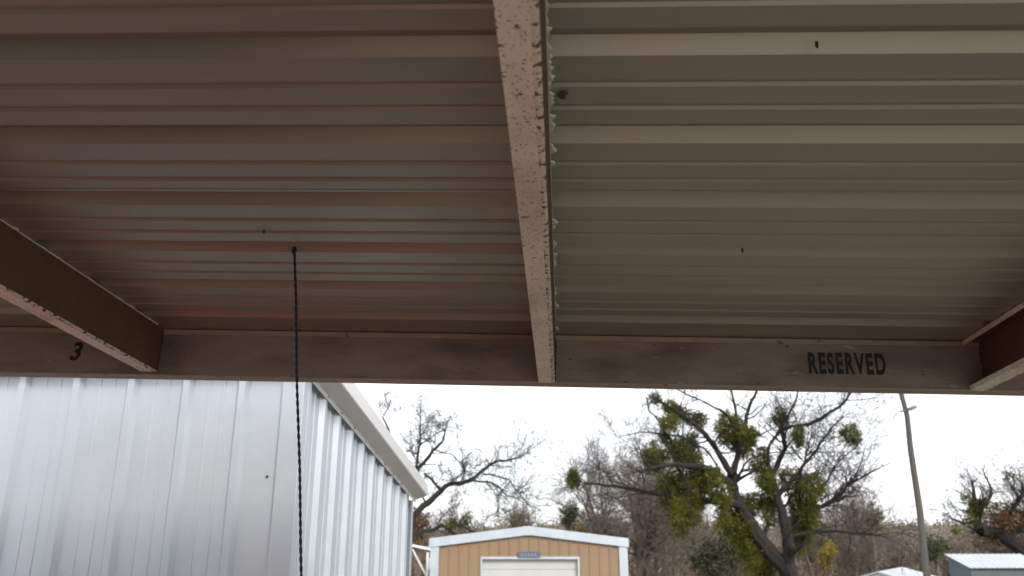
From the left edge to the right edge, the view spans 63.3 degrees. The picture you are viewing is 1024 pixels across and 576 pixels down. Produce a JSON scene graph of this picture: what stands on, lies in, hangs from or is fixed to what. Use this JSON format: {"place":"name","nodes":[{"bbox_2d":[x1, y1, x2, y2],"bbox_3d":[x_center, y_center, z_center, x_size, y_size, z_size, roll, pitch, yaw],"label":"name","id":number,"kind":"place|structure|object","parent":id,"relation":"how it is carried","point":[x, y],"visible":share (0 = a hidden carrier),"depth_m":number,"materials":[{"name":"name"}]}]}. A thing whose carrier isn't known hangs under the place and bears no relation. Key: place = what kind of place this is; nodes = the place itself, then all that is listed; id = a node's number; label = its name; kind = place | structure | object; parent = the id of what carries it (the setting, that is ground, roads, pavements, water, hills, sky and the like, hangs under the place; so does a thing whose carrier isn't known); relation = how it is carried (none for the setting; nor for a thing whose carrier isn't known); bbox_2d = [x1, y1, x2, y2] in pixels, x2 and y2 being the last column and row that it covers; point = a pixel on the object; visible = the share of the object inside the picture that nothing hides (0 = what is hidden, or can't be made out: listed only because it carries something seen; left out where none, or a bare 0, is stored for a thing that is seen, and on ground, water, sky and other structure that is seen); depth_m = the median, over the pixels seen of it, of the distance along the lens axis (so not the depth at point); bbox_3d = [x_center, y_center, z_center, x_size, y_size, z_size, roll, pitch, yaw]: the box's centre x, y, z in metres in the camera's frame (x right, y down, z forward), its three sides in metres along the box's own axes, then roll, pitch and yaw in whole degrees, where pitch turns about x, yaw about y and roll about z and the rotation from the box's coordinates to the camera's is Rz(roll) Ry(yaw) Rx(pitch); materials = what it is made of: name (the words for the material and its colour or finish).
{"place":"outdoors","nodes":[
{"label":"outdoors","id":0,"kind":"place"},
{"bbox_2d":[355,383,1023,529],"label":"sky","id":1,"kind":"structure","parent":0,"point":[942,417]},
{"bbox_2d":[411,525,1019,575],"bbox_3d":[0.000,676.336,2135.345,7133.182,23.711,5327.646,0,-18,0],"label":"ground","id":2,"kind":"structure","parent":0,"point":[936,529],"depth_m":275.82,"materials":[{"name":"brown plant"}]},
{"bbox_2d":[0,376,427,575],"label":"metal building","id":3,"kind":"structure","parent":2,"relation":"on","point":[125,477],"depth_m":4.33,"materials":[{"name":"metal"}]},
{"bbox_2d":[412,544,429,575],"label":"tube carport","id":4,"kind":"object","parent":2,"relation":"on","point":[427,559],"visible":0.22,"depth_m":29.55,"materials":[{"name":"white paint"}]},
{"bbox_2d":[412,502,442,575],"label":"brown thicket tree","id":5,"kind":"object","parent":2,"relation":"on","point":[417,539],"visible":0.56,"depth_m":38.24,"materials":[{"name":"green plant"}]},
{"bbox_2d":[411,489,489,575],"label":"background tree","id":6,"kind":"object","parent":2,"relation":"on","point":[423,561],"visible":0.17,"depth_m":47.84,"materials":[{"name":"brown plant"}]},
{"bbox_2d":[374,384,565,537],"bbox_3d":[-1.759,8.006,32.107,7.847,9.062,4.248,0,-18,0],"label":"bare oak","id":7,"kind":"object","parent":2,"relation":"on","point":[453,523],"visible":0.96,"depth_m":32.22,"materials":[{"name":"brown plant"}]},
{"bbox_2d":[496,500,551,528],"bbox_3d":[0.735,14.786,45.859,2.810,6.076,3.320,-9,-20,26],"label":"olive tree","id":8,"kind":"object","parent":2,"relation":"on","point":[528,517],"visible":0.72,"depth_m":46.10,"materials":[{"name":"green plant"}]},
{"bbox_2d":[429,526,628,575],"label":"tan shed","id":9,"kind":"structure","parent":2,"relation":"on","point":[528,551],"depth_m":25.24,"materials":[{"name":"beige metal"}]},
{"bbox_2d":[482,559,577,575],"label":"roll up door","id":10,"kind":"structure","parent":9,"relation":"in","point":[490,567],"depth_m":25.21,"materials":[{"name":"white metal"}]},
{"bbox_2d":[558,499,582,531],"bbox_3d":[2.877,13.687,42.228,1.527,5.886,2.481,-3,-18,11],"label":"dark evergreen","id":11,"kind":"object","parent":2,"relation":"on","point":[568,520],"visible":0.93,"depth_m":43.31,"materials":[{"name":"green plant"}]},
{"bbox_2d":[571,521,586,532],"bbox_3d":[2.949,13.083,38.370,1.260,4.599,1.999,0,-18,0],"label":"yellow bush","id":12,"kind":"object","parent":2,"relation":"on","point":[581,527],"visible":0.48,"depth_m":39.27,"materials":[{"name":"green plant"}]},
{"bbox_2d":[547,494,623,537],"bbox_3d":[5.583,17.164,55.893,6.042,8.158,5.757,-4,-18,11],"label":"background tree","id":13,"kind":"object","parent":2,"relation":"on","point":[579,520],"depth_m":55.88,"materials":[{"name":"brown plant"}]},
{"bbox_2d":[588,522,592,533],"bbox_3d":[4.005,14.152,41.668,0.210,4.602,0.207,-14,-22,36],"label":"wooden post","id":14,"kind":"object","parent":2,"relation":"on","point":[590,527],"visible":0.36,"depth_m":42.22,"materials":[{"name":"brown wood"}]},
{"bbox_2d":[534,413,661,570],"bbox_3d":[4.325,13.061,47.620,8.966,10.966,7.381,11,-21,-30],"label":"background tree","id":15,"kind":"object","parent":2,"relation":"on","point":[589,518],"visible":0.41,"depth_m":47.46,"materials":[{"name":"brown plant"}]},
{"bbox_2d":[583,396,716,575],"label":"background tree","id":16,"kind":"object","parent":2,"relation":"on","point":[673,561],"visible":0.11,"depth_m":49.91,"materials":[{"name":"brown plant"}]},
{"bbox_2d":[577,389,729,575],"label":"background tree","id":17,"kind":"object","parent":2,"relation":"on","point":[641,536],"visible":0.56,"depth_m":42.92,"materials":[{"name":"brown plant"}]},
{"bbox_2d":[619,492,704,575],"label":"background tree","id":18,"kind":"object","parent":2,"relation":"on","point":[655,560],"visible":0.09,"depth_m":56.60,"materials":[{"name":"brown plant"}]},
{"bbox_2d":[651,472,745,575],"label":"background tree","id":19,"kind":"object","parent":2,"relation":"on","point":[705,531],"visible":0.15,"depth_m":53.04,"materials":[{"name":"brown plant"}]},
{"bbox_2d":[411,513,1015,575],"bbox_3d":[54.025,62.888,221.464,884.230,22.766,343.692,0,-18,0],"label":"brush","id":20,"kind":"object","parent":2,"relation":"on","point":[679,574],"visible":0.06,"depth_m":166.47,"materials":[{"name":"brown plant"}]},
{"bbox_2d":[680,530,747,575],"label":"cedar tree","id":21,"kind":"object","parent":2,"relation":"on","point":[726,550],"visible":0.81,"depth_m":43.54,"materials":[{"name":"green plant"}]},
{"bbox_2d":[523,389,938,575],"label":"mistletoe tree","id":22,"kind":"object","parent":2,"relation":"on","point":[696,487],"visible":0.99,"depth_m":35.05,"materials":[{"name":"green plant"}]},
{"bbox_2d":[710,526,776,575],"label":"background tree","id":23,"kind":"object","parent":2,"relation":"on","point":[755,552],"visible":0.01,"depth_m":59.07,"materials":[{"name":"brown plant"}]},
{"bbox_2d":[761,509,814,574],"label":"background tree","id":24,"kind":"object","parent":2,"relation":"on","point":[781,544],"visible":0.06,"depth_m":67.60,"materials":[{"name":"brown plant"}]},
{"bbox_2d":[769,497,860,575],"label":"background tree","id":25,"kind":"object","parent":2,"relation":"on","point":[809,560],"visible":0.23,"depth_m":52.45,"materials":[{"name":"brown plant"}]},
{"bbox_2d":[799,537,838,575],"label":"yellow shrub","id":26,"kind":"object","parent":2,"relation":"on","point":[830,553],"visible":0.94,"depth_m":37.88,"materials":[{"name":"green plant"}]},
{"bbox_2d":[805,526,879,575],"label":"russet tree","id":27,"kind":"object","parent":2,"relation":"on","point":[852,569],"visible":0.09,"depth_m":56.87,"materials":[{"name":"brown plant"}]},
{"bbox_2d":[793,445,913,575],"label":"background tree","id":28,"kind":"object","parent":2,"relation":"on","point":[855,506],"visible":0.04,"depth_m":59.06,"materials":[{"name":"brown plant"}]},
{"bbox_2d":[810,468,917,575],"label":"background tree","id":29,"kind":"object","parent":2,"relation":"on","point":[857,550],"visible":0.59,"depth_m":45.26,"materials":[{"name":"brown plant"}]},
{"bbox_2d":[817,473,916,575],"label":"background tree","id":30,"kind":"object","parent":2,"relation":"on","point":[881,552],"visible":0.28,"depth_m":51.19,"materials":[{"name":"brown plant"}]},
{"bbox_2d":[859,490,888,571],"bbox_3d":[19.706,14.146,44.708,1.781,6.572,1.974,0,-18,0],"label":"yellow tree","id":31,"kind":"object","parent":2,"relation":"on","point":[875,558],"visible":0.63,"depth_m":45.02,"materials":[{"name":"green plant"}]},
{"bbox_2d":[863,567,933,575],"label":"building","id":32,"kind":"structure","parent":2,"relation":"on","point":[899,571],"depth_m":32.41,"materials":[{"name":"metal"}]},
{"bbox_2d":[868,511,930,569],"bbox_3d":[29.609,20.005,63.200,5.151,7.299,5.406,11,-21,-31],"label":"background tree","id":33,"kind":"object","parent":2,"relation":"on","point":[902,560],"visible":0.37,"depth_m":62.65,"materials":[{"name":"brown plant"}]},
{"bbox_2d":[899,394,930,575],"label":"utility pole","id":34,"kind":"object","parent":2,"relation":"on","point":[921,523],"visible":0.84,"depth_m":31.08,"materials":[{"name":"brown wood"}]},
{"bbox_2d":[898,523,941,574],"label":"background tree","id":35,"kind":"object","parent":2,"relation":"on","point":[932,568],"visible":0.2,"depth_m":71.50,"materials":[{"name":"brown plant"}]},
{"bbox_2d":[915,533,952,575],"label":"green bush","id":36,"kind":"object","parent":2,"relation":"on","point":[943,544],"visible":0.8,"depth_m":49.27,"materials":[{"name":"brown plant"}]},
{"bbox_2d":[918,531,982,575],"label":"background tree","id":37,"kind":"object","parent":2,"relation":"on","point":[946,571],"visible":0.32,"depth_m":58.29,"materials":[{"name":"brown plant"}]},
{"bbox_2d":[915,432,1023,554],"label":"leaning tree","id":38,"kind":"object","parent":2,"relation":"on","point":[976,513],"visible":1,"depth_m":42.50,"materials":[{"name":"brown plant"}]},
{"bbox_2d":[944,495,1014,553],"bbox_3d":[33.352,17.578,57.104,5.757,8.158,6.042,-17,-24,42],"label":"background tree","id":39,"kind":"object","parent":2,"relation":"on","point":[986,548],"visible":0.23,"depth_m":57.43,"materials":[{"name":"brown plant"}]},
{"bbox_2d":[945,553,1023,575],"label":"slate shed","id":40,"kind":"structure","parent":2,"relation":"on","point":[986,564],"depth_m":29.07,"materials":[{"name":"white metal"}]},
{"bbox_2d":[963,438,1023,553],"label":"background tree","id":41,"kind":"object","parent":2,"relation":"on","point":[1020,536],"visible":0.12,"depth_m":55.88,"materials":[{"name":"brown plant"}]},
{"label":"asphalt pad","id":42,"kind":"structure","parent":0,"visible":0},
{"bbox_2d":[0,0,1023,395],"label":"carport","id":43,"kind":"object","parent":42,"relation":"on","point":[746,194],"visible":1,"depth_m":2.12,"materials":[{"name":"paint"}]},
{"bbox_2d":[291,246,302,575],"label":"hanging cord","id":44,"kind":"object","parent":43,"relation":"hanging from","point":[294,250],"visible":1,"depth_m":2.36,"materials":[{"name":"metal"}]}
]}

